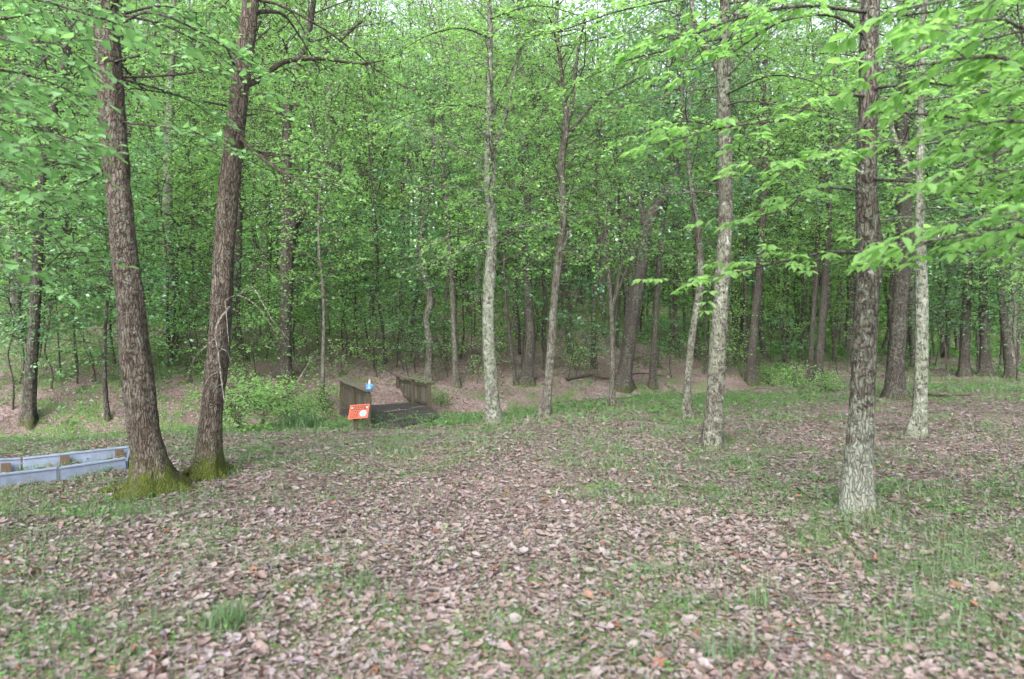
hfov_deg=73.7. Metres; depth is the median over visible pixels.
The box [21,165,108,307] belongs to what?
sapling
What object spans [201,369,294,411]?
shrub
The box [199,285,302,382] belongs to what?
sapling
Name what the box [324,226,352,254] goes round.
sapling
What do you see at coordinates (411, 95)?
woodland tree
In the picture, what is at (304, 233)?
sapling
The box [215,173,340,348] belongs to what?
sapling
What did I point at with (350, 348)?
sapling
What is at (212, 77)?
woodland tree
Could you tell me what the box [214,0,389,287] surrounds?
woodland tree
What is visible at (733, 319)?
woodland tree
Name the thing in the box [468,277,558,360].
sapling
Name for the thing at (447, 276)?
woodland tree
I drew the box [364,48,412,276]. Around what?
woodland tree
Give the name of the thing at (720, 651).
grass clump
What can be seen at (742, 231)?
sapling
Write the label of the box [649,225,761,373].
sapling
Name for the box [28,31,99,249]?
woodland tree
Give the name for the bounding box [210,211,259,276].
sapling
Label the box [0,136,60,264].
sapling
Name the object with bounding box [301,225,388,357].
sapling
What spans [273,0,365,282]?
woodland tree
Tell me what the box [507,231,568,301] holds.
sapling
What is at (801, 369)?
shrub
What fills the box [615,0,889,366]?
woodland tree
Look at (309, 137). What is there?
woodland tree
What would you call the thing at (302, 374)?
fallen branch
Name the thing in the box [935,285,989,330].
sapling
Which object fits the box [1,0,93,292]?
woodland tree
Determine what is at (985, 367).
tree
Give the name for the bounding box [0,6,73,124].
woodland tree
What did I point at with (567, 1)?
sky
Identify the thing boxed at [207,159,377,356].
sapling
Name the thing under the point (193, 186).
woodland tree
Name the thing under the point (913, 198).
woodland tree
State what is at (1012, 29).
woodland tree
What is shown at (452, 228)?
sapling
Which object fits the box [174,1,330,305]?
woodland tree
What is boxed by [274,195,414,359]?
sapling
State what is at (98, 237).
sapling
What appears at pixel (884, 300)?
sapling
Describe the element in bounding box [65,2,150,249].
woodland tree
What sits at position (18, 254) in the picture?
woodland tree
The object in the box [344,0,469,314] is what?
woodland tree
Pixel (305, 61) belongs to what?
woodland tree
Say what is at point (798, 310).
sapling
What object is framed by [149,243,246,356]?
sapling
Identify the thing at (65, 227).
woodland tree
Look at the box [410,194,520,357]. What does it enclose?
sapling
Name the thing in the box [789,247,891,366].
sapling
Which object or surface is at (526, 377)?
tree
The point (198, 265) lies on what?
woodland tree
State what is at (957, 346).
woodland tree
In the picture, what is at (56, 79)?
woodland tree
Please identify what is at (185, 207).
sapling
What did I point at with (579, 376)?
fallen log
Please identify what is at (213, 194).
woodland tree
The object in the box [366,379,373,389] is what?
figurine
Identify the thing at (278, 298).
sapling
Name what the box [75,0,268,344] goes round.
tree
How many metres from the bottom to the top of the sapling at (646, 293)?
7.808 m
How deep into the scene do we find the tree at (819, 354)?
24.50 m
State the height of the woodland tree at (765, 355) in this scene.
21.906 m
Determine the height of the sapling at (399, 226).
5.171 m
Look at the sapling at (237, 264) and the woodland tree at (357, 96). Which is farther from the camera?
the woodland tree at (357, 96)
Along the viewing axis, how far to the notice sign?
14.03 m
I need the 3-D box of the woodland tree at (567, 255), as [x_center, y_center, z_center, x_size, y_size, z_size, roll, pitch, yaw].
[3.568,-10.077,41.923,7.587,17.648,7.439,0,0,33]
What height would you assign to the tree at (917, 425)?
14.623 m
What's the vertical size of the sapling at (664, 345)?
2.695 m
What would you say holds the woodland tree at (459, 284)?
on the ground at (100, 425)
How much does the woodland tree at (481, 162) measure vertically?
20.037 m
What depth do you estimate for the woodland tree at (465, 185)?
56.46 m
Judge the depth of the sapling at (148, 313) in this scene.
18.36 m
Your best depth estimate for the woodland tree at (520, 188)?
42.01 m
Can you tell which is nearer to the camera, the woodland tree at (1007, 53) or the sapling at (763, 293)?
the woodland tree at (1007, 53)
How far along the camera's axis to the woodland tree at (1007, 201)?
29.98 m
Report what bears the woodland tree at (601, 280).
on the ground at (100, 425)
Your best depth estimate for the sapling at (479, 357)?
22.39 m
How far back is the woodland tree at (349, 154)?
58.05 m
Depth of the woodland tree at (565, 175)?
32.59 m
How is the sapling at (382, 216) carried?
on the ground at (100, 425)
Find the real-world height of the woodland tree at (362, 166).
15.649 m
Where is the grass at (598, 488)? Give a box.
[0,250,1023,678]
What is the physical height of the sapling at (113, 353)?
6.331 m
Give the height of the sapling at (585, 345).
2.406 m
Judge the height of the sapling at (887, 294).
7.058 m
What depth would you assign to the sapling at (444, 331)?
24.83 m
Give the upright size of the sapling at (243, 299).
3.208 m
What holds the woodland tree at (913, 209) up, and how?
on the ground at (100, 425)
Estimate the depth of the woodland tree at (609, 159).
56.32 m
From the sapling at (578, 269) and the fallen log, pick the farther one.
the sapling at (578, 269)
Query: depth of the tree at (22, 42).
4.65 m
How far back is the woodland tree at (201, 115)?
39.78 m
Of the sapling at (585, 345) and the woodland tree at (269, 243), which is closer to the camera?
the sapling at (585, 345)
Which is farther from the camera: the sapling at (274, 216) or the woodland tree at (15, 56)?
the sapling at (274, 216)
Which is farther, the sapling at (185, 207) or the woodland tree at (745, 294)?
the sapling at (185, 207)
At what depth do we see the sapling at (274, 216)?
29.71 m
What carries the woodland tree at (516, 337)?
on the ground at (100, 425)
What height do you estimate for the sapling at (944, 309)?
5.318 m
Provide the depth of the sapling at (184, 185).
32.07 m
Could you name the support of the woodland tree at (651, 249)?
on the ground at (100, 425)
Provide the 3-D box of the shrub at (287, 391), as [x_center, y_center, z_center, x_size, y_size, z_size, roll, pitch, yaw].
[-5.996,1.608,18.251,2.213,1.530,2.468,0,0,34]
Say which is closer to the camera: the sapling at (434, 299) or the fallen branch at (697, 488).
the fallen branch at (697, 488)
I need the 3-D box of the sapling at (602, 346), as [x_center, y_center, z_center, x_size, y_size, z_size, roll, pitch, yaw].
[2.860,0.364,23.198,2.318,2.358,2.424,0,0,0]
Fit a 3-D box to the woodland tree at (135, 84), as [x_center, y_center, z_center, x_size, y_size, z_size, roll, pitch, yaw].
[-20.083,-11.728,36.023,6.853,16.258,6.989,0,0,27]
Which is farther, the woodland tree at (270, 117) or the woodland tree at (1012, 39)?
the woodland tree at (270, 117)
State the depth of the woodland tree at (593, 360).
25.59 m
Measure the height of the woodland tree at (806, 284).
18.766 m
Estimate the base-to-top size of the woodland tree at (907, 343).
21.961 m
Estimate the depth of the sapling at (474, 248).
41.83 m
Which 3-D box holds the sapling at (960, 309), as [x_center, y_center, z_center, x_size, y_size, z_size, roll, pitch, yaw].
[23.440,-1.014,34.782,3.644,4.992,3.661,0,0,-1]
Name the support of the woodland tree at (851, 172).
on the ground at (100, 425)
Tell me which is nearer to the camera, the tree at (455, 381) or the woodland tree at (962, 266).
the tree at (455, 381)
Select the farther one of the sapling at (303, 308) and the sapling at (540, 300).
the sapling at (540, 300)
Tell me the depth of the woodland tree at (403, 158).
40.23 m
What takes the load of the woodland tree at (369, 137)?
on the ground at (100, 425)
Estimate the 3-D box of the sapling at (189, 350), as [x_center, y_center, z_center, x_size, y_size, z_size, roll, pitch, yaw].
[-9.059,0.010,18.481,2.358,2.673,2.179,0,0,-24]
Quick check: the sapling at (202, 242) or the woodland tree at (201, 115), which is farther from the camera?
the woodland tree at (201, 115)
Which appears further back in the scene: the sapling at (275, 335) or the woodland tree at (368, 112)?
the woodland tree at (368, 112)
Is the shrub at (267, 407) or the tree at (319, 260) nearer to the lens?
the shrub at (267, 407)
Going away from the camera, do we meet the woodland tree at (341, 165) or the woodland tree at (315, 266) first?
the woodland tree at (315, 266)
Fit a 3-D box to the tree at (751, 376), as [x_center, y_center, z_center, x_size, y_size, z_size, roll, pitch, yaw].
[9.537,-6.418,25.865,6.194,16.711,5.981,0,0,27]
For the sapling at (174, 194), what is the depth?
19.52 m
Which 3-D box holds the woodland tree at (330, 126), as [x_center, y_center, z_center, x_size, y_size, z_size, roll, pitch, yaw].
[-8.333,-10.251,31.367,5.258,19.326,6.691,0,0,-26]
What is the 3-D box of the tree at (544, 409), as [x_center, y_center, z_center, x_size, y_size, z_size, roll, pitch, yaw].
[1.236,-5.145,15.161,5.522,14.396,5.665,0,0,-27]
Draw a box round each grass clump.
[182,586,282,636]
[224,464,242,477]
[273,405,330,428]
[339,563,391,592]
[689,625,783,676]
[727,571,797,615]
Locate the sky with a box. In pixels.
[1,0,1023,273]
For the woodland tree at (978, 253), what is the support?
on the ground at (100, 425)
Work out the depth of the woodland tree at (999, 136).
33.60 m
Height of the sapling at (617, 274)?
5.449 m
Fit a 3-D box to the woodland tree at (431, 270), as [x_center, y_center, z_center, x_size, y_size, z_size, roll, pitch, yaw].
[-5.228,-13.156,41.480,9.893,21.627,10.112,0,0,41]
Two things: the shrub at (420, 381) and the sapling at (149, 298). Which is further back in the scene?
the sapling at (149, 298)
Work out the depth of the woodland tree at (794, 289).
43.35 m
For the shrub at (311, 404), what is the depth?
15.80 m
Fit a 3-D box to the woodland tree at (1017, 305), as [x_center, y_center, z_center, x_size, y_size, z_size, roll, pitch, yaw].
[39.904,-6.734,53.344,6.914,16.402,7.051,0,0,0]
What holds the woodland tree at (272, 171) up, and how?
on the ground at (100, 425)
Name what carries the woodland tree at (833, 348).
on the ground at (100, 425)
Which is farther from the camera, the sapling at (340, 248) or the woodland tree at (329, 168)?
the woodland tree at (329, 168)
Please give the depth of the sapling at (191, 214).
37.16 m
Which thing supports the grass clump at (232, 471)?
on the ground at (100, 425)
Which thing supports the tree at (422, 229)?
on the ground at (100, 425)
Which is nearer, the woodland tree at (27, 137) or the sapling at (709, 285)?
the woodland tree at (27, 137)
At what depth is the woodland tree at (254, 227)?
58.64 m
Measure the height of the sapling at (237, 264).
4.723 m
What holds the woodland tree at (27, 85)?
on the ground at (100, 425)
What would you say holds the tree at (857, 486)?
on the ground at (100, 425)
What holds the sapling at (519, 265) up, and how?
on the ground at (100, 425)
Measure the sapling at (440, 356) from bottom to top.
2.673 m
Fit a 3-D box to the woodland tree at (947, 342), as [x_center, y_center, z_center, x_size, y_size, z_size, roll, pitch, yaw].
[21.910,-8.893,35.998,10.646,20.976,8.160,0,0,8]
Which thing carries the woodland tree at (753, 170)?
on the ground at (100, 425)
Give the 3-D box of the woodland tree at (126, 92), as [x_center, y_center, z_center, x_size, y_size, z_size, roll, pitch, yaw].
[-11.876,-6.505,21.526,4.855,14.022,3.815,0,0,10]
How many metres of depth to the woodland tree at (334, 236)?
33.55 m
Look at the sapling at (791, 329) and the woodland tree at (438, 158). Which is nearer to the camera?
the sapling at (791, 329)
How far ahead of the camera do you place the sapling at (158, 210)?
26.75 m
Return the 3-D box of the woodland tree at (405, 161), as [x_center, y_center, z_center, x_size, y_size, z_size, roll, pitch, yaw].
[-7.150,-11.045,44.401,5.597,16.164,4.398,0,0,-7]
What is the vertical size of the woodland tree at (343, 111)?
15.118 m
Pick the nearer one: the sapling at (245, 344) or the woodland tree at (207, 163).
the sapling at (245, 344)
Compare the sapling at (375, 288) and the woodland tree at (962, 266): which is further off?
the woodland tree at (962, 266)
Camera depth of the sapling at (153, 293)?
18.90 m
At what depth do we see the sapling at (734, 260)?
39.06 m
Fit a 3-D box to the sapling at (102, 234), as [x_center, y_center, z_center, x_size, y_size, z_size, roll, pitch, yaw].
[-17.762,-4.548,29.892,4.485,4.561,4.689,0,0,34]
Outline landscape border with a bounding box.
[0,446,129,487]
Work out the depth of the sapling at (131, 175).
30.34 m
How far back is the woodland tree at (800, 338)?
36.64 m
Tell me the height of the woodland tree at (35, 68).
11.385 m
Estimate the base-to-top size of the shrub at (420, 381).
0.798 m
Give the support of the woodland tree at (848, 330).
on the ground at (100, 425)
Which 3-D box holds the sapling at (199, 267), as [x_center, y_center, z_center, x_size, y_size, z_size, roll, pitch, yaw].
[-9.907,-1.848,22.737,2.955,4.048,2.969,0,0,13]
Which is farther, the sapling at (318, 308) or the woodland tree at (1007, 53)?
the sapling at (318, 308)
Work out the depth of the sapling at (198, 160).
24.86 m
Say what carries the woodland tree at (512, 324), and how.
on the ground at (100, 425)
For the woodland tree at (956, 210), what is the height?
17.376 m
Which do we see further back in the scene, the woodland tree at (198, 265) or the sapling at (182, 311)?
the woodland tree at (198, 265)
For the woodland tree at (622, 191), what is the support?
on the ground at (100, 425)
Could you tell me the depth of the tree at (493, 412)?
14.88 m
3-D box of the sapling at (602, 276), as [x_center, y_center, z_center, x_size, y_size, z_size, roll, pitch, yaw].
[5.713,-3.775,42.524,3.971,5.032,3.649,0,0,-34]
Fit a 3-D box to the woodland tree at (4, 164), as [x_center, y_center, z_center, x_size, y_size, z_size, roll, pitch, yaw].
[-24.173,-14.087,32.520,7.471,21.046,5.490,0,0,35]
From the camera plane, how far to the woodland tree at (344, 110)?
36.17 m
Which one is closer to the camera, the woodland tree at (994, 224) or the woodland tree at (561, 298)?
the woodland tree at (561, 298)
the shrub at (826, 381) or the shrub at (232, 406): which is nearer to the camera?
the shrub at (232, 406)
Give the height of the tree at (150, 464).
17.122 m
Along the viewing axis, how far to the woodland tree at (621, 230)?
44.34 m
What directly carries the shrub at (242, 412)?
on the ground at (100, 425)
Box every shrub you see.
[172,365,292,432]
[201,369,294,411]
[223,392,248,421]
[227,390,295,429]
[244,372,327,420]
[285,393,330,418]
[299,380,344,416]
[394,374,439,390]
[431,387,456,406]
[756,362,783,384]
[763,359,827,387]
[794,366,850,391]
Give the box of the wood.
[1,0,1023,339]
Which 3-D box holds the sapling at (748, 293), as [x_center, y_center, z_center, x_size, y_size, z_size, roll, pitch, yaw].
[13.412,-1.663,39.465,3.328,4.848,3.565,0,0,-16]
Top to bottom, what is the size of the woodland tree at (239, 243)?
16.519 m
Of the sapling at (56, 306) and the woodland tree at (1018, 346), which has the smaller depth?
the sapling at (56, 306)
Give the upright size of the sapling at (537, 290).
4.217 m
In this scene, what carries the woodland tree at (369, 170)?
on the ground at (100, 425)
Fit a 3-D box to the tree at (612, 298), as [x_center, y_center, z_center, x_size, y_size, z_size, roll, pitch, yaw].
[2.633,-2.708,16.704,3.599,9.371,3.282,0,0,0]
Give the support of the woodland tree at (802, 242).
on the ground at (100, 425)
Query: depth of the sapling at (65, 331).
16.79 m
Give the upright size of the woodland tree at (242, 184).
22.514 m
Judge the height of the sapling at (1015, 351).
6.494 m
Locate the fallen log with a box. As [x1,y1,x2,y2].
[566,373,665,380]
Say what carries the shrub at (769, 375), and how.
on the ground at (100, 425)
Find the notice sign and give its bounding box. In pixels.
[348,404,369,431]
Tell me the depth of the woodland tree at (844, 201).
49.73 m
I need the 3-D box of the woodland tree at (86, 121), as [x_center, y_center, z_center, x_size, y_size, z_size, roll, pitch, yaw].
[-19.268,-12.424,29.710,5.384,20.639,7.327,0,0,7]
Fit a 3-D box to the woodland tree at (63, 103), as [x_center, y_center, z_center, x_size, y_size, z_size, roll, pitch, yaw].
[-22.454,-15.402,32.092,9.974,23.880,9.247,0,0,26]
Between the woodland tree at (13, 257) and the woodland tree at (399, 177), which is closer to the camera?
the woodland tree at (13, 257)
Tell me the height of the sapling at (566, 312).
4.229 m
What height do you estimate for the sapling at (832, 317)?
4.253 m
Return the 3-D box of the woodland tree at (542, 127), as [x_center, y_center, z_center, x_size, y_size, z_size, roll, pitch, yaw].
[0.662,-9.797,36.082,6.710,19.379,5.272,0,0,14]
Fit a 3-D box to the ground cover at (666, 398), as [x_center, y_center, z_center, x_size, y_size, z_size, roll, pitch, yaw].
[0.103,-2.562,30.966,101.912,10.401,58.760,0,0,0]
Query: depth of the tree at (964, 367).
25.53 m
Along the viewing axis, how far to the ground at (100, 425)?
9.47 m
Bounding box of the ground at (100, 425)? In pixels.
[0,243,1023,678]
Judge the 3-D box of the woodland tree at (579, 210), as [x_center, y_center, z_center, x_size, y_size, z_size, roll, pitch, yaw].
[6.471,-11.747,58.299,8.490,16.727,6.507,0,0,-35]
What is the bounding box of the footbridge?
[338,375,439,427]
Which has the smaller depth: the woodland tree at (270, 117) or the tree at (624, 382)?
the tree at (624, 382)
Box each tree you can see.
[0,0,95,265]
[0,0,99,344]
[0,0,102,289]
[0,0,132,283]
[0,0,133,255]
[0,0,134,303]
[0,0,142,300]
[0,0,142,314]
[0,0,191,429]
[0,0,204,307]
[0,0,312,502]
[0,1,224,160]
[0,6,64,136]
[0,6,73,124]
[0,53,17,229]
[0,132,193,421]
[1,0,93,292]
[1,2,60,184]
[5,0,93,265]
[7,0,229,199]
[9,11,156,249]
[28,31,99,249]
[34,2,163,279]
[35,0,189,339]
[44,0,465,482]
[50,0,226,267]
[59,0,207,186]
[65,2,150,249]
[67,52,151,231]
[70,0,194,117]
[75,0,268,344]
[121,0,233,296]
[127,0,278,269]
[128,0,262,273]
[128,0,384,361]
[129,37,256,324]
[131,0,300,264]
[140,0,302,184]
[147,0,257,174]
[148,4,227,215]
[149,42,245,261]
[153,0,289,196]
[158,0,420,385]
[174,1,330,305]
[177,0,366,283]
[177,38,302,255]
[179,34,217,243]
[181,0,276,157]
[184,1,281,188]
[186,28,280,203]
[188,0,339,259]
[188,35,215,259]
[198,0,359,286]
[207,0,326,276]
[208,1,372,183]
[208,108,259,219]
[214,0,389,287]
[223,130,259,255]
[224,0,405,277]
[230,60,311,161]
[243,67,342,250]
[244,16,321,198]
[245,55,411,411]
[254,86,345,260]
[264,0,395,334]
[267,0,384,294]
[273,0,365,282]
[275,33,339,262]
[276,0,393,310]
[286,0,349,263]
[289,0,401,288]
[292,0,440,296]
[293,0,404,283]
[295,87,331,187]
[303,57,363,269]
[308,4,439,316]
[308,46,367,270]
[309,0,436,280]
[311,0,433,364]
[311,85,363,224]
[312,11,363,271]
[314,19,412,268]
[327,86,420,237]
[330,0,401,272]
[336,111,389,226]
[340,0,478,289]
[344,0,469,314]
[344,0,636,424]
[345,30,514,385]
[355,0,511,292]
[358,0,477,304]
[362,55,460,268]
[363,0,526,388]
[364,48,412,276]
[376,0,517,353]
[377,56,436,283]
[380,0,562,305]
[381,0,474,345]
[382,28,503,292]
[383,0,597,316]
[384,38,438,278]
[391,0,500,314]
[391,0,503,341]
[391,120,474,288]
[395,10,501,283]
[404,25,478,308]
[413,0,550,237]
[414,66,509,288]
[418,81,474,251]
[419,14,510,280]
[421,0,694,417]
[425,153,504,286]
[430,0,605,386]
[437,17,507,277]
[438,45,529,286]
[439,121,575,385]
[440,1,589,330]
[446,0,635,370]
[463,29,573,304]
[465,6,572,354]
[472,0,579,308]
[475,0,571,338]
[482,0,901,451]
[493,3,567,310]
[497,16,638,354]
[504,32,595,289]
[505,49,614,259]
[509,0,596,328]
[512,0,580,294]
[513,0,690,368]
[514,49,622,310]
[530,50,611,298]
[541,0,747,337]
[547,31,630,303]
[547,35,686,405]
[548,121,611,293]
[552,140,614,294]
[556,0,668,347]
[560,0,803,419]
[567,0,653,338]
[568,28,715,360]
[569,48,659,304]
[573,0,784,393]
[577,63,638,213]
[577,70,676,297]
[581,27,670,321]
[583,6,661,312]
[584,0,717,389]
[589,135,684,331]
[590,72,629,308]
[591,1,759,354]
[595,0,1023,520]
[609,76,735,339]
[614,0,826,359]
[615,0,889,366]
[623,77,716,336]
[623,113,715,349]
[637,84,674,317]
[646,1,820,361]
[649,0,836,366]
[656,3,808,274]
[680,68,791,344]
[681,0,853,386]
[685,24,833,343]
[687,17,793,363]
[690,128,714,336]
[692,0,843,358]
[692,103,812,332]
[714,59,806,267]
[719,1,832,361]
[733,94,842,353]
[733,141,787,339]
[736,181,805,332]
[739,20,856,360]
[739,148,821,341]
[740,1,894,382]
[743,0,931,352]
[746,56,891,353]
[746,74,839,338]
[747,0,938,381]
[747,149,772,331]
[751,0,1023,437]
[751,170,842,350]
[759,0,973,248]
[761,0,1023,400]
[763,0,1021,365]
[766,124,849,349]
[773,1,888,319]
[774,168,839,342]
[777,0,1023,371]
[780,93,843,358]
[781,64,890,346]
[783,24,897,360]
[793,4,961,319]
[796,105,889,294]
[798,1,967,289]
[810,56,890,275]
[819,0,1023,275]
[831,186,890,294]
[832,106,938,350]
[836,51,970,354]
[841,5,1023,358]
[842,78,986,352]
[859,0,1023,230]
[883,0,1023,370]
[883,1,1023,376]
[885,18,1023,283]
[886,193,962,299]
[888,1,1023,376]
[889,49,1018,369]
[889,83,962,349]
[894,0,1020,210]
[910,0,1023,283]
[910,0,1023,378]
[914,0,1023,290]
[916,48,958,355]
[925,35,1019,348]
[928,1,1023,212]
[931,165,978,291]
[934,165,1002,350]
[942,144,1023,366]
[945,45,1023,244]
[946,10,1023,257]
[953,165,1023,295]
[954,134,1023,358]
[956,100,1021,295]
[973,106,1023,278]
[975,179,988,348]
[976,165,1023,349]
[978,45,1020,357]
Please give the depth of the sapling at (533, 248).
37.92 m
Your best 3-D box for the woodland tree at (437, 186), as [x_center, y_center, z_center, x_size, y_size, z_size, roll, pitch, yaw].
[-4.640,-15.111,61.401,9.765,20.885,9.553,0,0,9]
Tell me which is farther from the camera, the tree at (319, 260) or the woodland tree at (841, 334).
the woodland tree at (841, 334)
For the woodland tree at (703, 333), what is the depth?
50.18 m
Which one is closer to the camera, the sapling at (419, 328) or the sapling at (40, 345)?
the sapling at (40, 345)
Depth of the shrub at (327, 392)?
18.84 m
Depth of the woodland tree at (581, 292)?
44.84 m
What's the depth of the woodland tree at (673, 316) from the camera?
31.04 m
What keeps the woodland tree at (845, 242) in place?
on the ground at (100, 425)
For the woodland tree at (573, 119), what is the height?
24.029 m
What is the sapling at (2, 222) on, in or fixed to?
on the ground at (100, 425)
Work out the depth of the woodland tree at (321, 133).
46.28 m
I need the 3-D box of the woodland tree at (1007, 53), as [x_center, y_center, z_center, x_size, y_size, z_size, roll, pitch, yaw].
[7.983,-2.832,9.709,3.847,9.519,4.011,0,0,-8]
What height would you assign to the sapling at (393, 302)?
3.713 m
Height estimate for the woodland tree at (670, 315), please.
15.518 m
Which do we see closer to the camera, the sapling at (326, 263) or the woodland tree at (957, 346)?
the sapling at (326, 263)
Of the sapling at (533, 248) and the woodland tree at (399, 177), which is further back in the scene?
the woodland tree at (399, 177)
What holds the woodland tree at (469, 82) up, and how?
on the ground at (100, 425)
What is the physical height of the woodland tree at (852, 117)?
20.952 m
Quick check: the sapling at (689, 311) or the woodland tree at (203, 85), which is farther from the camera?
the woodland tree at (203, 85)
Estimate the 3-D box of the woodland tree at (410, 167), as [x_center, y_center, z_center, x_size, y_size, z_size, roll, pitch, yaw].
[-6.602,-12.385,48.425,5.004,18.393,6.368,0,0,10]
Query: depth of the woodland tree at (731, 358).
34.23 m
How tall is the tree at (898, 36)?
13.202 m
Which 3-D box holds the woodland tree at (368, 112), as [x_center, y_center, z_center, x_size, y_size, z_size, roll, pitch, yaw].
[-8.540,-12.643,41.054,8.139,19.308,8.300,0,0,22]
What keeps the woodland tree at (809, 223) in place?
on the ground at (100, 425)
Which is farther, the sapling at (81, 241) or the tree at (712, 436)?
the sapling at (81, 241)
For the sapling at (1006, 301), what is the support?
on the ground at (100, 425)
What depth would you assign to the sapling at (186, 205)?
19.82 m
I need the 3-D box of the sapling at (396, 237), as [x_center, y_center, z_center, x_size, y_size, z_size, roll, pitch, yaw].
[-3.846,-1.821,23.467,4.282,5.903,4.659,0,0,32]
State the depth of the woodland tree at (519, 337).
26.92 m
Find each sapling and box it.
[0,82,96,323]
[0,116,143,357]
[0,134,190,372]
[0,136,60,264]
[0,226,109,409]
[0,247,115,388]
[0,277,85,383]
[1,229,115,376]
[2,159,152,326]
[2,203,89,262]
[3,130,99,245]
[13,136,205,364]
[15,225,147,383]
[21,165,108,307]
[32,204,151,297]
[40,284,120,383]
[59,252,199,328]
[63,90,279,362]
[69,193,161,273]
[72,151,262,344]
[73,219,109,274]
[76,147,208,304]
[77,141,209,302]
[78,108,219,248]
[79,120,185,229]
[84,160,211,309]
[96,283,171,354]
[131,111,218,281]
[132,127,219,254]
[132,177,196,275]
[142,257,253,370]
[143,258,210,367]
[145,205,271,340]
[145,292,209,382]
[146,175,215,268]
[146,183,208,235]
[146,268,207,348]
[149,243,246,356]
[169,222,250,338]
[177,210,214,284]
[196,257,277,349]
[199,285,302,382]
[205,245,307,337]
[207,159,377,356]
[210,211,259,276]
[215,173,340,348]
[230,256,325,358]
[231,275,302,376]
[242,176,329,261]
[252,178,343,289]
[252,263,363,357]
[256,204,382,345]
[263,317,320,381]
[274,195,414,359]
[293,260,368,367]
[296,221,382,348]
[298,188,419,347]
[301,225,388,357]
[306,214,408,356]
[310,190,368,249]
[310,208,434,368]
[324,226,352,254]
[325,296,387,376]
[327,174,430,326]
[329,207,459,367]
[338,214,442,352]
[350,324,390,377]
[356,252,423,338]
[356,272,465,372]
[358,177,440,279]
[359,304,448,379]
[365,307,425,370]
[379,204,422,278]
[381,280,450,362]
[391,211,442,294]
[394,220,467,301]
[398,278,480,363]
[406,303,472,376]
[409,272,449,323]
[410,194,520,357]
[413,182,518,335]
[426,182,497,293]
[426,228,532,373]
[455,219,499,274]
[463,323,511,382]
[468,222,584,368]
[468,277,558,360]
[497,183,592,314]
[502,257,582,336]
[506,263,629,376]
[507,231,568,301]
[510,275,569,339]
[540,296,604,369]
[549,261,599,314]
[554,312,609,375]
[563,318,626,380]
[577,243,625,301]
[590,262,621,296]
[599,238,631,316]
[609,200,711,319]
[612,194,715,357]
[614,269,689,324]
[617,295,691,366]
[629,263,668,319]
[637,311,708,378]
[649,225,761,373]
[659,293,711,327]
[660,254,709,313]
[671,253,763,335]
[679,245,739,341]
[680,300,740,350]
[686,223,786,339]
[694,303,763,367]
[698,316,760,377]
[699,269,776,365]
[703,265,750,311]
[704,216,806,323]
[734,270,772,337]
[735,276,792,344]
[738,281,809,374]
[746,230,844,363]
[746,306,815,378]
[748,295,808,346]
[770,287,818,346]
[777,265,845,348]
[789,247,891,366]
[793,274,854,376]
[797,263,855,323]
[853,250,932,316]
[878,275,889,350]
[879,241,1023,376]
[879,268,943,338]
[879,281,999,364]
[907,270,978,354]
[908,276,976,369]
[928,272,994,323]
[928,276,954,348]
[932,272,999,343]
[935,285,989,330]
[936,219,1023,383]
[947,243,1023,369]
[992,288,1023,330]
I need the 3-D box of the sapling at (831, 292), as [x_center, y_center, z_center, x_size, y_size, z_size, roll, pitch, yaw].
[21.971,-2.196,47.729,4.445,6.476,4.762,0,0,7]
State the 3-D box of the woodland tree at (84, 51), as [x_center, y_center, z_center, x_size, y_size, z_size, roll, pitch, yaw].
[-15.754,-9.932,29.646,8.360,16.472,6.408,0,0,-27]
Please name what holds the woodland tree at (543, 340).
on the ground at (100, 425)
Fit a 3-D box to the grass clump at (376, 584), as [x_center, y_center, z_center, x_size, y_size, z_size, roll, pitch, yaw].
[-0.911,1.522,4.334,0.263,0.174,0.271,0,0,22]
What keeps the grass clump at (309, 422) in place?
on the ground at (100, 425)
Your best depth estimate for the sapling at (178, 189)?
32.81 m
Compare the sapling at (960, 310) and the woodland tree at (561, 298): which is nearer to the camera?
the woodland tree at (561, 298)
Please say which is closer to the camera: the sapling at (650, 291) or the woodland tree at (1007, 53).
the woodland tree at (1007, 53)
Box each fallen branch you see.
[282,349,317,401]
[678,484,725,491]
[928,393,972,396]
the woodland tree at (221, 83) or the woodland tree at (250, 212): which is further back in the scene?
the woodland tree at (221, 83)
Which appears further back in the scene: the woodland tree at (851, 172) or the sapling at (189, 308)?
the woodland tree at (851, 172)
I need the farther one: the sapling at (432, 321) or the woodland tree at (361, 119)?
the woodland tree at (361, 119)
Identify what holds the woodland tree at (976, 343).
on the ground at (100, 425)
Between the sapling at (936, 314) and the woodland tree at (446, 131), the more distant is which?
the woodland tree at (446, 131)
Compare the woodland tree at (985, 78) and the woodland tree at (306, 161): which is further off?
the woodland tree at (306, 161)
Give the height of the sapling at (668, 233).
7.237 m
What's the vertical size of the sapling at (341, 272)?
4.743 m
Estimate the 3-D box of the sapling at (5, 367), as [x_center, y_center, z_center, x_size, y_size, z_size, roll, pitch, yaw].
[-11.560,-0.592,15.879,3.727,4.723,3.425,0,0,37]
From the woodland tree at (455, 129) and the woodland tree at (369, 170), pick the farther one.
the woodland tree at (369, 170)
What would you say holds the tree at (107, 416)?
on the ground at (100, 425)
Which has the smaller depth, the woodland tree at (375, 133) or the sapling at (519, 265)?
the sapling at (519, 265)
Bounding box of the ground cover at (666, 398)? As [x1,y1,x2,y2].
[0,248,1023,678]
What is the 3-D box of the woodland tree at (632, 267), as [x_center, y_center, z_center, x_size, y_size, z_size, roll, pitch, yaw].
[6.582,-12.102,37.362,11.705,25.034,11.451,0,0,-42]
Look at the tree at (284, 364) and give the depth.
19.69 m

